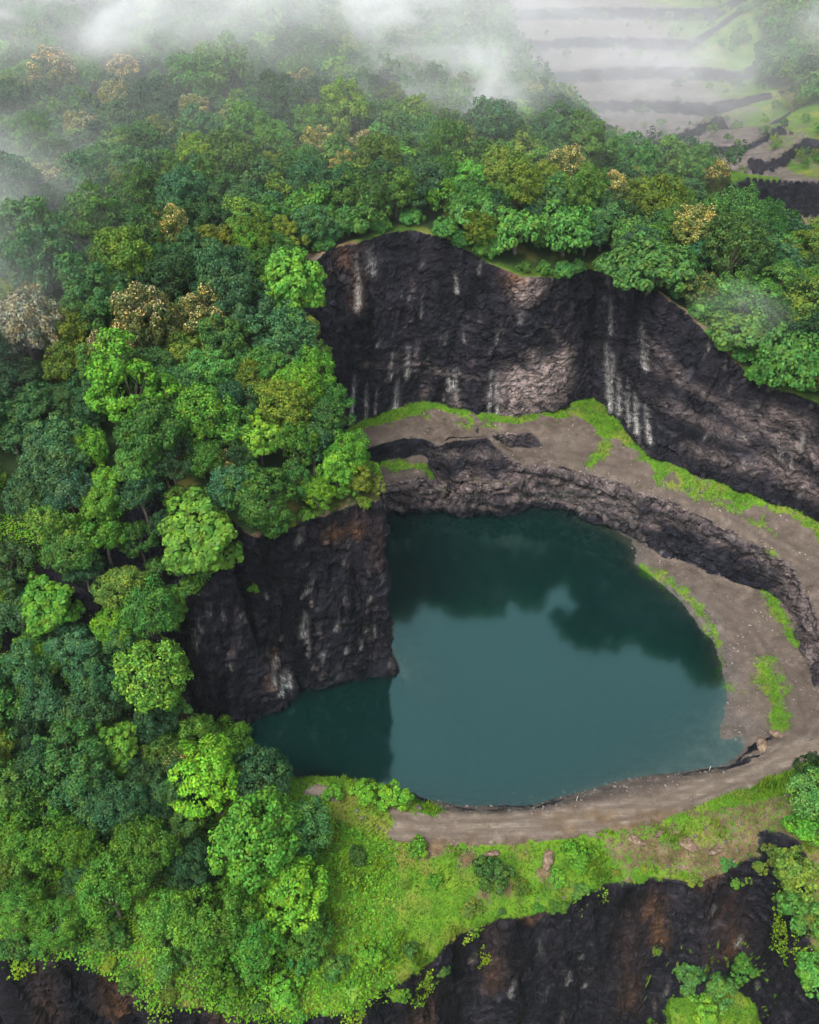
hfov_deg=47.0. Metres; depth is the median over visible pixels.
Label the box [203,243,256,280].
forest tree
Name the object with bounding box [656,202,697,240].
forest tree
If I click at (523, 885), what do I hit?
shrub
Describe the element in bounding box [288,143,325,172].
forest tree
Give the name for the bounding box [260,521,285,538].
shrub
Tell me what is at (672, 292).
spreading tree
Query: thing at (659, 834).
boulder
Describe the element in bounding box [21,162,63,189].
flowering tree
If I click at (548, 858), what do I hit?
boulder
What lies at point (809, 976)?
shrub
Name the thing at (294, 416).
forest tree
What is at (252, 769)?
forest tree
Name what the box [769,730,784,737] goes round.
boulder
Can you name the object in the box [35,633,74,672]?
forest tree
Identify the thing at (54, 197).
forest tree
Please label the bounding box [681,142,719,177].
forest tree
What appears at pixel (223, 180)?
forest tree
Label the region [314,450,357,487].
forest tree
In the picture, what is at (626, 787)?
stones
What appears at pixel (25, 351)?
forest tree
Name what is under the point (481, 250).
shrub
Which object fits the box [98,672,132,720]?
forest tree
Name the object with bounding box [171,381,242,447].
forest tree
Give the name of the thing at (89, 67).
forest tree
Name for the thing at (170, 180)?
forest tree
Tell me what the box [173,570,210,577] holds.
shrub
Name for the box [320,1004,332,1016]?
shrub
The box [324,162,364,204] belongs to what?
forest tree
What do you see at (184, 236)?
forest tree
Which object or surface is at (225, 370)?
forest tree
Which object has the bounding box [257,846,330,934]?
forest tree
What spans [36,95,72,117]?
forest tree
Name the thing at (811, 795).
forest tree
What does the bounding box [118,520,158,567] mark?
forest tree
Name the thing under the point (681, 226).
flowering tree
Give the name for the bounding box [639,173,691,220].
forest tree
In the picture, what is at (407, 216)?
shrub
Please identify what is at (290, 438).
forest tree
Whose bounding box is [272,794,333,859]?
forest tree
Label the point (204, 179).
forest tree
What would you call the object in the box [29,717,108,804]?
forest tree
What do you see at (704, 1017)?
shrub
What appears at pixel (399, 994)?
shrub
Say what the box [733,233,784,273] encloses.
forest tree
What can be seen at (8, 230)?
forest tree
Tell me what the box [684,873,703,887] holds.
shrub
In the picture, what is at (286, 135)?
forest tree
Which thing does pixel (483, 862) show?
shrub
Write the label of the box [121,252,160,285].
forest tree
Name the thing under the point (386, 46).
forest
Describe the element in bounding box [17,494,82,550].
forest tree
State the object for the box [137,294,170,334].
forest tree
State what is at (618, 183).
flowering tree
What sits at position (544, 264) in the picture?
shrub
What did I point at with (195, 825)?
forest tree
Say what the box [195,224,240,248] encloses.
forest tree
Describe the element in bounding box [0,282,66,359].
flowering tree
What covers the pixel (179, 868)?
forest tree
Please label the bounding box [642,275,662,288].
shrub
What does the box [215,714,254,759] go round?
forest tree
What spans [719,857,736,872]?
shrub
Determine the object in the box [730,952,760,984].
shrub
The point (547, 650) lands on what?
lake water
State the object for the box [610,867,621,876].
shrub
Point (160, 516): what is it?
forest tree
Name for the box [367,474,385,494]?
shrub
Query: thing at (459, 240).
shrub
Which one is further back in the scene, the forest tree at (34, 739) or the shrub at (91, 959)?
the forest tree at (34, 739)
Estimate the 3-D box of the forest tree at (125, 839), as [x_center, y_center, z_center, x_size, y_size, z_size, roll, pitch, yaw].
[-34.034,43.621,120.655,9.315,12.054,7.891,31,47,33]
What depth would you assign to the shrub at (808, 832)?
123.84 m
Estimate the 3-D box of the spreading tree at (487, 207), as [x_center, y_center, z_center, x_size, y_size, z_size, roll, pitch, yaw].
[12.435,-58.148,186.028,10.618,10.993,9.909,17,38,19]
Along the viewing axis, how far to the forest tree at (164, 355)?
143.59 m
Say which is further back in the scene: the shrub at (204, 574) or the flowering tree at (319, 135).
the flowering tree at (319, 135)
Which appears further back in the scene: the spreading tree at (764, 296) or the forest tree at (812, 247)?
the forest tree at (812, 247)
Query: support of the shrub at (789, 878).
on the cliff
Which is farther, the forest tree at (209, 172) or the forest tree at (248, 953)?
the forest tree at (209, 172)
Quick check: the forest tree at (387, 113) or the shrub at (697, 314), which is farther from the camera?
the forest tree at (387, 113)
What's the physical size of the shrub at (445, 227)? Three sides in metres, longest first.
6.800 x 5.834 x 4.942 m
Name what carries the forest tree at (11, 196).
on the ground at (604, 78)
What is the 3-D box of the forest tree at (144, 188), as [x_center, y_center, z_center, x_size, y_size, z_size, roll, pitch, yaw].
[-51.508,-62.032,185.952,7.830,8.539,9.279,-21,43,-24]
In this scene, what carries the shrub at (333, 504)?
on the ground at (604, 78)
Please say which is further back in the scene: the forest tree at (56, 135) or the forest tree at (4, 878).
the forest tree at (56, 135)
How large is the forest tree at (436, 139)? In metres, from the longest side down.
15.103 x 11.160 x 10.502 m
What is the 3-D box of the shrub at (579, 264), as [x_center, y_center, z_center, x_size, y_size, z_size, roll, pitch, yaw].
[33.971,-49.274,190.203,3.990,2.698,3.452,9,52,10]
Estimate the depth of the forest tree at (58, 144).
186.99 m
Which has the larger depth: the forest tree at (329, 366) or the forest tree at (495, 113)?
the forest tree at (495, 113)
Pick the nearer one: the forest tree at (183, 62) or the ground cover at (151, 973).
the ground cover at (151, 973)
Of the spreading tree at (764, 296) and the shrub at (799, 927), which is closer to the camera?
the shrub at (799, 927)
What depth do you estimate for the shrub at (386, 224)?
181.91 m
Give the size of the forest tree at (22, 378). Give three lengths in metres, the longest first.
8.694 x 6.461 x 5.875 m
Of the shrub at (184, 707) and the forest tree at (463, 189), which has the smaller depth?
the shrub at (184, 707)
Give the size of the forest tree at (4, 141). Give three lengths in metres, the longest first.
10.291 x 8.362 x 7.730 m
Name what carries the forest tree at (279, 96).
on the ground at (604, 78)
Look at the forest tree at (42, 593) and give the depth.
130.76 m
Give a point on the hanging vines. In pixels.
(429, 978)
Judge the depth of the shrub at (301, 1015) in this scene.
116.44 m
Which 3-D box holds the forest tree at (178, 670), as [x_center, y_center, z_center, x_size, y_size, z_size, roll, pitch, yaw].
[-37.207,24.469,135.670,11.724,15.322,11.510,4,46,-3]
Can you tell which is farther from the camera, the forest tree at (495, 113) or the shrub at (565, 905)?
the forest tree at (495, 113)
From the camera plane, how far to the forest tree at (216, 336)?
146.85 m
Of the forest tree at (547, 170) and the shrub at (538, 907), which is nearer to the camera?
the shrub at (538, 907)
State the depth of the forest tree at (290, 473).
136.40 m
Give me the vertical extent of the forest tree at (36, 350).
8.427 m
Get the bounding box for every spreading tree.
[284,182,338,227]
[323,204,370,236]
[412,170,442,198]
[446,191,495,233]
[472,204,541,254]
[536,199,594,256]
[592,230,702,297]
[668,270,710,298]
[685,278,737,313]
[699,303,768,352]
[732,270,779,312]
[753,322,818,390]
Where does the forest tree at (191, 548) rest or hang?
on the cliff
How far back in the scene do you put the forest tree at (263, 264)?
167.85 m
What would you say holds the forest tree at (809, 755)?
on the ground at (604, 78)
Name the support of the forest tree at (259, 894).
on the ground at (604, 78)
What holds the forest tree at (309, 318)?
on the ground at (604, 78)
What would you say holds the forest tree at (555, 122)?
on the ground at (604, 78)
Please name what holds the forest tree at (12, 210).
on the ground at (604, 78)
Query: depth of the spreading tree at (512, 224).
181.81 m
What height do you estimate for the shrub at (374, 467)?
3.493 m
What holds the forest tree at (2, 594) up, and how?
on the cliff
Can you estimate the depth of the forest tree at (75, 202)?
164.49 m
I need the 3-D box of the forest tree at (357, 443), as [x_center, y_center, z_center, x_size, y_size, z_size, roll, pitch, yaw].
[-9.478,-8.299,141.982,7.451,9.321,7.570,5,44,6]
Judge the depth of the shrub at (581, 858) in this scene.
128.62 m
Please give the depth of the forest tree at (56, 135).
191.38 m
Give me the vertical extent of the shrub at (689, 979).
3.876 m
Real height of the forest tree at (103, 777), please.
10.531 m
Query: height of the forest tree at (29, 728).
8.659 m
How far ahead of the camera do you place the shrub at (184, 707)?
139.50 m
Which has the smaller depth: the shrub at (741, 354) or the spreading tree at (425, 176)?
the shrub at (741, 354)
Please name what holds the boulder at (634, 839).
on the ground at (604, 78)
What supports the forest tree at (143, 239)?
on the ground at (604, 78)
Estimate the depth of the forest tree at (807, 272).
190.67 m
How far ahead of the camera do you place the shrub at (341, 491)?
140.13 m
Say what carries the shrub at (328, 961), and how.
on the ground at (604, 78)
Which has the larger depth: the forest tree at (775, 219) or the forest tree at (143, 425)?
the forest tree at (775, 219)
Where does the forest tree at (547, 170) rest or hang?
on the ground at (604, 78)
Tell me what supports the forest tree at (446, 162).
on the ground at (604, 78)
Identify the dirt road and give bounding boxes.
[305,736,818,841]
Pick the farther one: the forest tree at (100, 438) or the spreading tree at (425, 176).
the spreading tree at (425, 176)
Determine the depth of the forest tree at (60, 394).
136.83 m
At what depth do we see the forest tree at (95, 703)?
130.56 m
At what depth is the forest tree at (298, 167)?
184.05 m
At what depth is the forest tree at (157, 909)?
115.17 m
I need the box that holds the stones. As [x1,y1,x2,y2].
[262,403,818,916]
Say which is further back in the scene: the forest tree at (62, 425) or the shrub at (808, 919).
the forest tree at (62, 425)
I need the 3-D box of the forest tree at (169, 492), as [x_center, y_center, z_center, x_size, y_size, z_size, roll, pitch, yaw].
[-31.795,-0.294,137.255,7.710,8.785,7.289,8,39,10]
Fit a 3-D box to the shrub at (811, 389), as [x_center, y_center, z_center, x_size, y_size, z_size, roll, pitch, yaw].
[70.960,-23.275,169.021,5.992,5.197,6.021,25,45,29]
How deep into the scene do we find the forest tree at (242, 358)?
148.87 m
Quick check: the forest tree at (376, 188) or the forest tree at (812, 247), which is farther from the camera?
the forest tree at (812, 247)
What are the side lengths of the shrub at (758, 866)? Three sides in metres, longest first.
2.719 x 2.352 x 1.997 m
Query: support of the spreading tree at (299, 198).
on the ground at (604, 78)
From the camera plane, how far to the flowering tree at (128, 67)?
224.28 m
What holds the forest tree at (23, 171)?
on the ground at (604, 78)
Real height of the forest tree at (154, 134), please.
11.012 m
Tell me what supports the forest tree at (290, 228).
on the ground at (604, 78)
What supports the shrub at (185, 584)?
on the cliff
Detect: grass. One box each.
[156,397,818,1023]
[197,761,814,1009]
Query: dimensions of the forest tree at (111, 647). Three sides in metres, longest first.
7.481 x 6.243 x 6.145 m
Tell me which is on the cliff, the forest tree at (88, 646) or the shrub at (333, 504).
the forest tree at (88, 646)
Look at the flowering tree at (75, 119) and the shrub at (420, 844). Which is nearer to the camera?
the shrub at (420, 844)
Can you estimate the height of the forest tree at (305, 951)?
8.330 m
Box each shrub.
[0,935,29,960]
[29,923,59,958]
[65,941,81,952]
[88,953,99,964]
[89,912,130,951]
[99,954,117,972]
[117,968,139,994]
[142,555,165,580]
[153,937,197,982]
[156,684,182,708]
[157,982,183,1005]
[162,698,192,722]
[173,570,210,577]
[176,577,199,597]
[180,989,190,1001]
[204,956,254,998]
[217,999,237,1014]
[247,583,259,592]
[250,997,266,1014]
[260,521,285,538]
[263,966,304,1012]
[285,941,319,975]
[292,1007,308,1023]
[297,506,314,520]
[299,242,308,248]
[311,232,337,251]
[311,506,323,515]
[320,781,343,800]
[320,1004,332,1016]
[321,952,351,983]
[327,497,339,511]
[333,482,359,498]
[343,986,360,1003]
[348,777,377,807]
[348,844,365,865]
[356,460,381,475]
[356,495,371,511]
[356,940,386,967]
[367,213,392,233]
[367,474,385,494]
[376,778,414,810]
[386,987,411,1003]
[398,207,426,224]
[401,940,419,959]
[405,833,427,858]
[425,873,442,889]
[431,215,459,236]
[437,966,450,977]
[450,230,475,247]
[460,898,482,919]
[472,237,496,259]
[472,854,515,896]
[498,907,506,914]
[512,877,529,895]
[514,260,530,271]
[532,902,544,913]
[536,259,553,274]
[548,867,568,889]
[548,896,569,914]
[554,260,575,278]
[560,838,599,874]
[572,258,587,272]
[573,881,590,899]
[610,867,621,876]
[640,863,648,873]
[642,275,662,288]
[672,962,705,996]
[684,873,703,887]
[686,301,708,318]
[689,992,727,1023]
[703,324,734,336]
[704,971,739,1011]
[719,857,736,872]
[730,877,744,889]
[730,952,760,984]
[731,345,757,363]
[744,364,780,387]
[752,861,768,875]
[760,843,784,867]
[773,844,818,902]
[774,890,818,940]
[781,812,818,845]
[787,374,818,391]
[788,898,816,929]
[795,951,818,1000]
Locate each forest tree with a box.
[0,77,32,118]
[0,138,18,159]
[0,150,45,199]
[0,193,20,205]
[0,195,69,257]
[0,218,32,290]
[0,223,86,297]
[0,258,33,300]
[0,277,39,319]
[0,324,32,362]
[0,381,60,429]
[0,409,43,458]
[0,465,67,522]
[0,536,35,594]
[0,582,46,637]
[0,585,21,614]
[0,634,56,686]
[0,672,34,723]
[0,758,42,828]
[0,791,82,877]
[0,834,41,892]
[0,861,19,900]
[0,872,49,940]
[1,355,46,397]
[1,739,68,804]
[3,715,44,760]
[4,369,38,405]
[7,110,52,148]
[12,629,49,669]
[13,669,72,727]
[14,571,85,640]
[15,427,80,494]
[17,312,47,351]
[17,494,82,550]
[25,410,96,473]
[25,895,85,948]
[26,182,68,216]
[29,131,65,161]
[29,137,72,167]
[29,259,56,295]
[29,305,87,357]
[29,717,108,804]
[31,731,77,767]
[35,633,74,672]
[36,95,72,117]
[39,463,95,514]
[40,294,63,315]
[40,339,82,386]
[40,518,101,574]
[41,383,76,417]
[42,621,104,665]
[44,766,124,826]
[48,808,120,880]
[49,686,115,736]
[50,284,114,339]
[51,153,79,185]
[52,252,126,330]
[53,370,96,405]
[55,847,115,903]
[56,148,110,197]
[56,179,124,246]
[58,210,98,249]
[61,649,128,704]
[62,555,112,591]
[66,498,131,567]
[69,389,110,429]
[72,423,109,465]
[74,141,117,169]
[74,342,127,388]
[74,850,150,932]
[75,59,107,92]
[76,259,115,285]
[78,483,120,520]
[82,780,151,840]
[83,326,180,422]
[84,271,137,319]
[85,463,119,494]
[86,225,155,283]
[89,565,147,609]
[89,603,137,646]
[90,721,138,776]
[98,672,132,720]
[100,618,138,657]
[104,268,135,292]
[106,812,182,885]
[108,143,159,179]
[108,160,162,209]
[108,347,153,393]
[109,200,147,238]
[110,202,166,244]
[110,471,166,526]
[110,632,193,713]
[111,444,170,482]
[112,396,189,463]
[115,228,154,271]
[117,120,166,151]
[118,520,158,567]
[118,572,182,639]
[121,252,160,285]
[123,74,185,124]
[123,757,167,805]
[124,703,178,745]
[128,786,178,829]
[132,173,157,201]
[132,247,196,302]
[134,885,203,964]
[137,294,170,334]
[137,346,175,387]
[137,733,194,776]
[138,584,188,630]
[142,186,165,212]
[147,756,197,812]
[148,509,175,538]
[149,241,176,266]
[149,429,195,484]
[153,161,202,215]
[153,364,209,408]
[157,382,197,436]
[157,486,243,574]
[158,153,184,174]
[161,833,222,887]
[162,330,206,370]
[162,484,212,522]
[162,713,220,758]
[162,798,205,843]
[163,50,229,105]
[163,225,204,256]
[164,751,241,819]
[168,874,260,967]
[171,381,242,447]
[171,870,215,907]
[172,290,212,328]
[174,152,219,201]
[175,130,219,164]
[176,732,239,798]
[177,347,239,389]
[178,192,215,230]
[179,29,254,98]
[179,438,223,478]
[181,236,239,292]
[184,152,217,166]
[188,150,226,203]
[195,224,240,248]
[195,275,223,302]
[196,312,250,362]
[198,127,261,176]
[201,166,241,205]
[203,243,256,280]
[204,379,260,427]
[205,260,276,344]
[205,785,302,893]
[207,463,262,511]
[213,405,255,450]
[215,423,258,466]
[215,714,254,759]
[218,181,260,219]
[220,99,277,149]
[220,461,297,536]
[221,194,265,233]
[226,292,257,342]
[226,872,290,920]
[228,792,298,852]
[228,907,288,986]
[230,225,269,265]
[230,358,272,399]
[231,211,284,259]
[232,743,293,817]
[235,349,271,384]
[235,408,283,465]
[241,95,278,119]
[244,247,271,278]
[246,115,298,153]
[246,297,319,364]
[247,378,318,429]
[248,346,296,387]
[250,194,289,235]
[252,273,268,312]
[255,68,309,114]
[257,149,288,179]
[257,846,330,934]
[259,251,290,276]
[263,232,295,258]
[263,246,326,319]
[269,421,325,478]
[270,361,323,410]
[271,214,310,246]
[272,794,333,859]
[278,458,310,501]
[284,102,332,136]
[284,151,330,193]
[284,421,340,475]
[284,902,334,963]
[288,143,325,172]
[289,203,341,241]
[290,314,320,344]
[291,344,336,386]
[298,475,337,510]
[306,396,355,435]
[312,382,355,417]
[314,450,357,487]
[318,76,372,134]
[321,428,370,473]
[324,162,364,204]
[339,465,371,495]
[351,172,393,213]
[354,132,403,171]
[361,156,389,209]
[373,99,410,132]
[375,165,418,218]
[379,160,412,205]
[405,114,446,150]
[418,117,470,159]
[424,155,457,196]
[448,159,485,191]
[448,180,499,216]
[464,94,523,142]
[481,143,529,187]
[496,155,546,208]
[516,198,552,220]
[532,99,576,144]
[533,160,560,179]
[559,164,603,211]
[566,215,609,255]
[569,109,618,166]
[590,202,626,251]
[594,188,626,224]
[609,214,653,249]
[612,130,659,182]
[613,176,652,205]
[615,223,660,247]
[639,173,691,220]
[648,134,690,176]
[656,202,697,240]
[668,175,708,200]
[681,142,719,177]
[700,210,775,283]
[704,181,762,224]
[707,226,747,273]
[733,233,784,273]
[745,195,789,237]
[761,257,798,286]
[761,261,794,317]
[762,298,809,332]
[780,275,818,329]
[782,226,818,263]
[783,273,817,313]
[784,764,818,819]
[786,303,818,347]
[791,751,818,789]
[794,267,818,278]
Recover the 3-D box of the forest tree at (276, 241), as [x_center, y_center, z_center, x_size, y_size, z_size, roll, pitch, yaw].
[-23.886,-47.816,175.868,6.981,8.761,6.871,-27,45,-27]
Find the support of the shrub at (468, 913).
on the ground at (604, 78)
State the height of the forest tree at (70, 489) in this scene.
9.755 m
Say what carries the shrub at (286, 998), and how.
on the ground at (604, 78)
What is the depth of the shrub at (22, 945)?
116.10 m
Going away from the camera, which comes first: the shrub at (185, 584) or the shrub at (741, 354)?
the shrub at (185, 584)
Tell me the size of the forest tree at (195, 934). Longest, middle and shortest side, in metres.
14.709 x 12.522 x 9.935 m
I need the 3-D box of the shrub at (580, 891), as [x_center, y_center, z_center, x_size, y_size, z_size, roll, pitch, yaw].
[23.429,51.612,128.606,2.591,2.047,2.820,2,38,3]
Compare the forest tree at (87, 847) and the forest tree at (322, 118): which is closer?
the forest tree at (87, 847)
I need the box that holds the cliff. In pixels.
[0,229,818,1023]
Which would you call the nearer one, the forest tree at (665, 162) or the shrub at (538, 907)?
the shrub at (538, 907)
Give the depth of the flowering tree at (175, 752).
127.67 m
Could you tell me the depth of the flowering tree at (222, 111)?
209.40 m
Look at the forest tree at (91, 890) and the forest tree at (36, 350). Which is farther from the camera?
the forest tree at (36, 350)
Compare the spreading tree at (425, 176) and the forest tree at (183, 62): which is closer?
the spreading tree at (425, 176)
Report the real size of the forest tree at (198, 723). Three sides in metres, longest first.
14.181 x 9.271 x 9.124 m
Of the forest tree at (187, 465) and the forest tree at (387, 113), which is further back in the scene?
the forest tree at (387, 113)
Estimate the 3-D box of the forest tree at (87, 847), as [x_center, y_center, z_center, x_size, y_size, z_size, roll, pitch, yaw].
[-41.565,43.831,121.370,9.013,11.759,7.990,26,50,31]
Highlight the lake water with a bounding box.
[224,510,715,796]
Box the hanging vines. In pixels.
[6,877,818,1023]
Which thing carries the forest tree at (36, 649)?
on the cliff
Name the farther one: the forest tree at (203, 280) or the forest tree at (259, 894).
the forest tree at (203, 280)
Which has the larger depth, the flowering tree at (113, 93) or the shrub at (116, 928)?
the flowering tree at (113, 93)
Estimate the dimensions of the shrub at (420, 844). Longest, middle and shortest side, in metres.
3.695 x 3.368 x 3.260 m
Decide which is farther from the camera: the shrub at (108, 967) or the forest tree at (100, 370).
the forest tree at (100, 370)
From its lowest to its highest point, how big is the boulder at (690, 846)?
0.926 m
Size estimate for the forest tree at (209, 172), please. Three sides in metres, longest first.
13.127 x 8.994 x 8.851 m
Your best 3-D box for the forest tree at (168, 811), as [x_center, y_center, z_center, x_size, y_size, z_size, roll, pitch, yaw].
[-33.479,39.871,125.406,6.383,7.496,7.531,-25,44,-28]
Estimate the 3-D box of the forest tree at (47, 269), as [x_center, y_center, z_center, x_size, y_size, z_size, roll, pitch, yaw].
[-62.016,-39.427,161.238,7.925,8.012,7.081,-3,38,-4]
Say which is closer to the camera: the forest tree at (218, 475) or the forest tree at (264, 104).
the forest tree at (218, 475)
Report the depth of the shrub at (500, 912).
126.86 m
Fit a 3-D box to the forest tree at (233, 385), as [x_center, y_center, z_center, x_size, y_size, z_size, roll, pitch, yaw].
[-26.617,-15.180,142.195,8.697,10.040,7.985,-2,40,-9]
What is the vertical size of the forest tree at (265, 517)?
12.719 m
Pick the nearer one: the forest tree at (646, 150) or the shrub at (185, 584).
the shrub at (185, 584)
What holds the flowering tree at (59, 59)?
on the ground at (604, 78)
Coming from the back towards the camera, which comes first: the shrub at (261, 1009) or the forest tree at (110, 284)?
the forest tree at (110, 284)
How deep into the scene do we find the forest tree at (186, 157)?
188.35 m
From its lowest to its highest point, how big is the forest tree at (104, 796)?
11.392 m
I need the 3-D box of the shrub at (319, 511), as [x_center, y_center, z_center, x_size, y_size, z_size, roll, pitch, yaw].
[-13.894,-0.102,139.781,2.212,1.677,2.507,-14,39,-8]
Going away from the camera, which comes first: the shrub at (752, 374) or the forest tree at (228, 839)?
the forest tree at (228, 839)
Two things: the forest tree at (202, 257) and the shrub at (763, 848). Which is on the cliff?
the shrub at (763, 848)
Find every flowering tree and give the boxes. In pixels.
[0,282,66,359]
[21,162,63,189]
[26,44,79,90]
[58,110,98,137]
[83,329,109,358]
[97,77,135,122]
[103,340,140,356]
[105,54,139,80]
[108,280,184,356]
[146,203,191,247]
[162,746,204,793]
[168,283,229,338]
[175,94,209,120]
[201,449,236,475]
[219,109,246,133]
[286,68,312,85]
[299,124,341,158]
[328,149,357,169]
[347,129,370,153]
[517,81,542,96]
[540,143,589,179]
[600,169,628,200]
[669,203,722,248]
[700,159,730,191]
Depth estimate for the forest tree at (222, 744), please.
128.59 m
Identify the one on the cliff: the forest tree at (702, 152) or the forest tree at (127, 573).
the forest tree at (127, 573)
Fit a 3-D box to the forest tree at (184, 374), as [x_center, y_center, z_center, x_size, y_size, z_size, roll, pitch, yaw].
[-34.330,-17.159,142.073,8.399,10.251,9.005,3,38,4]
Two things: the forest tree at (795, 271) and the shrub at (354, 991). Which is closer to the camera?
the shrub at (354, 991)
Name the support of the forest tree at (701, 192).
on the ground at (604, 78)
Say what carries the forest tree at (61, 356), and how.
on the ground at (604, 78)
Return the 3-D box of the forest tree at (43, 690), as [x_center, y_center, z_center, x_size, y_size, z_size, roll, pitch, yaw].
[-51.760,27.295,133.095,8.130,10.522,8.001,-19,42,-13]
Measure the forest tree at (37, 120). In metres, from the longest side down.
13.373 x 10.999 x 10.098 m
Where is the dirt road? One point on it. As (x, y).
(556, 823)
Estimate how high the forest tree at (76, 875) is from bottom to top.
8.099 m
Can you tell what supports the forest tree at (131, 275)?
on the ground at (604, 78)
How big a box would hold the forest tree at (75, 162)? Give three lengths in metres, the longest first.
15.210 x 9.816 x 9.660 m
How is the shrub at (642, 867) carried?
on the ground at (604, 78)
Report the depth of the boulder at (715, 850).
130.55 m
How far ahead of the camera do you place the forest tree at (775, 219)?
245.34 m
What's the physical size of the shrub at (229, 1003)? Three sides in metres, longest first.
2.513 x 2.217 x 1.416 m
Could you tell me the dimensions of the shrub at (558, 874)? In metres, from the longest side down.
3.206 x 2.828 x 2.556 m
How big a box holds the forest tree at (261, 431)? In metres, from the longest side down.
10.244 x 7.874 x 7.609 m
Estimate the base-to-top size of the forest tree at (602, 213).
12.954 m
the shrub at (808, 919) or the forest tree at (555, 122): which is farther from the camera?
the forest tree at (555, 122)
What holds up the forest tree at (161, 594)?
on the cliff
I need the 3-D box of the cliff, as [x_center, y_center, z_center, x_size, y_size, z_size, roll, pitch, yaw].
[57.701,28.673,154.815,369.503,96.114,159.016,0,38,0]
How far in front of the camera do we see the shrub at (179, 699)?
138.10 m
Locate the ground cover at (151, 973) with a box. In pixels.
[0,514,401,1023]
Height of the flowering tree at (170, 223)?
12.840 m
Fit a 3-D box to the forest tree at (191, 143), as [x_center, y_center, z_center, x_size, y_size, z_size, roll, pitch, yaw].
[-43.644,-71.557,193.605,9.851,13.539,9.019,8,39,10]
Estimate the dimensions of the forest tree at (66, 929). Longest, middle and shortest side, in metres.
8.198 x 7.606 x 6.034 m
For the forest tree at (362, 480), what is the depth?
139.20 m
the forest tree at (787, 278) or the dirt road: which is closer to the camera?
the dirt road
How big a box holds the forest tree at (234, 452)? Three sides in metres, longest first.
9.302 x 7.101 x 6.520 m
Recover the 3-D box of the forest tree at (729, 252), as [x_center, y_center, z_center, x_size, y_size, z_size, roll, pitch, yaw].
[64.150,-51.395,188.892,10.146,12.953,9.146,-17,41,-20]
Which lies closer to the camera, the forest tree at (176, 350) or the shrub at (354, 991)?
the shrub at (354, 991)
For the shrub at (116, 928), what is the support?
on the ground at (604, 78)
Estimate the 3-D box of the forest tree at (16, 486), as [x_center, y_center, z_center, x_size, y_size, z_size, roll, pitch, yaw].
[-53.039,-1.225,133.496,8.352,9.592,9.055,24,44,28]
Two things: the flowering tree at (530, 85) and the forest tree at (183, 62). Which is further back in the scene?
the flowering tree at (530, 85)
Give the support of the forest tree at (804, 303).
on the ground at (604, 78)
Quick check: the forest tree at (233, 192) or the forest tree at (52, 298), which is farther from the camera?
the forest tree at (233, 192)
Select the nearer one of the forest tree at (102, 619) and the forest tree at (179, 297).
the forest tree at (102, 619)
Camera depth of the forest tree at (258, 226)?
172.54 m
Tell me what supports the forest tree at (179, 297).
on the ground at (604, 78)
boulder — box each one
[482,850,499,856]
[542,849,554,870]
[627,833,645,845]
[653,829,663,837]
[679,835,697,852]
[708,847,723,855]
[756,736,767,751]
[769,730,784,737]
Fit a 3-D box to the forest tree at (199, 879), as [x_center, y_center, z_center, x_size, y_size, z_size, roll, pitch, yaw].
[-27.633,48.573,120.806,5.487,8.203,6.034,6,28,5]
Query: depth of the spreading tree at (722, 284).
174.31 m
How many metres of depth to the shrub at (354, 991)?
118.35 m
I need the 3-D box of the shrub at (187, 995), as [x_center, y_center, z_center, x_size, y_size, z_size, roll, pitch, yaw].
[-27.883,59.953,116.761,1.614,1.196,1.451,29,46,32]
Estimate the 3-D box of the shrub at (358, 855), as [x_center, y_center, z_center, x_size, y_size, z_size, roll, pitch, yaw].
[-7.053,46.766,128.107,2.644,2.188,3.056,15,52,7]
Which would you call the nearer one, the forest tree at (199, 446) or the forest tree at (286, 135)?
the forest tree at (199, 446)
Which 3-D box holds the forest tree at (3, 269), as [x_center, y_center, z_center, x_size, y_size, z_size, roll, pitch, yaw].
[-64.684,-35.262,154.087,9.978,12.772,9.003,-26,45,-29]
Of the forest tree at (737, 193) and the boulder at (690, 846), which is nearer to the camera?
the boulder at (690, 846)
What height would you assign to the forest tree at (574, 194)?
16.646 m
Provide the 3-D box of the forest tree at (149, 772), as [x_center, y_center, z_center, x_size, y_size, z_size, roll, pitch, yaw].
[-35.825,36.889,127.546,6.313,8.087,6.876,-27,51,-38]
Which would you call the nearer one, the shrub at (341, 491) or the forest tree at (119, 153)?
the shrub at (341, 491)
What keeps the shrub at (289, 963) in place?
on the ground at (604, 78)
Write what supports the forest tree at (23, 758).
on the ground at (604, 78)
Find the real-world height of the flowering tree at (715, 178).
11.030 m
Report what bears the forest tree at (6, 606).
on the cliff
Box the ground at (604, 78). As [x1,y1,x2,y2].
[0,0,818,1023]
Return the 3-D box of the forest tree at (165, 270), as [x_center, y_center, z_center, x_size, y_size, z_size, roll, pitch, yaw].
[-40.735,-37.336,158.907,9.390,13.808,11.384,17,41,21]
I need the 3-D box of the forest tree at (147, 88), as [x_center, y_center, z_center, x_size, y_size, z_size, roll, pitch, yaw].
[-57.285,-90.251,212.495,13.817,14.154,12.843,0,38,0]
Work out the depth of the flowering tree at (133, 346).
145.24 m
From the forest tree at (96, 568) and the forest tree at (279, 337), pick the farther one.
the forest tree at (279, 337)
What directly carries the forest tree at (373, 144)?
on the ground at (604, 78)
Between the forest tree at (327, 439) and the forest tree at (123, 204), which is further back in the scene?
the forest tree at (123, 204)
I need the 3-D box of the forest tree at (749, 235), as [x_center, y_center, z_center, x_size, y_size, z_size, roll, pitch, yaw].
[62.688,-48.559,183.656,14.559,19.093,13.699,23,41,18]
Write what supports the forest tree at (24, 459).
on the ground at (604, 78)
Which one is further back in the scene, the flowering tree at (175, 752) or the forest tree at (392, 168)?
the forest tree at (392, 168)
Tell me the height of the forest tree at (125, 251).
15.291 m
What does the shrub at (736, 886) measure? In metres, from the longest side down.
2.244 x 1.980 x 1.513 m
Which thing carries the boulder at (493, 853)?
on the ground at (604, 78)

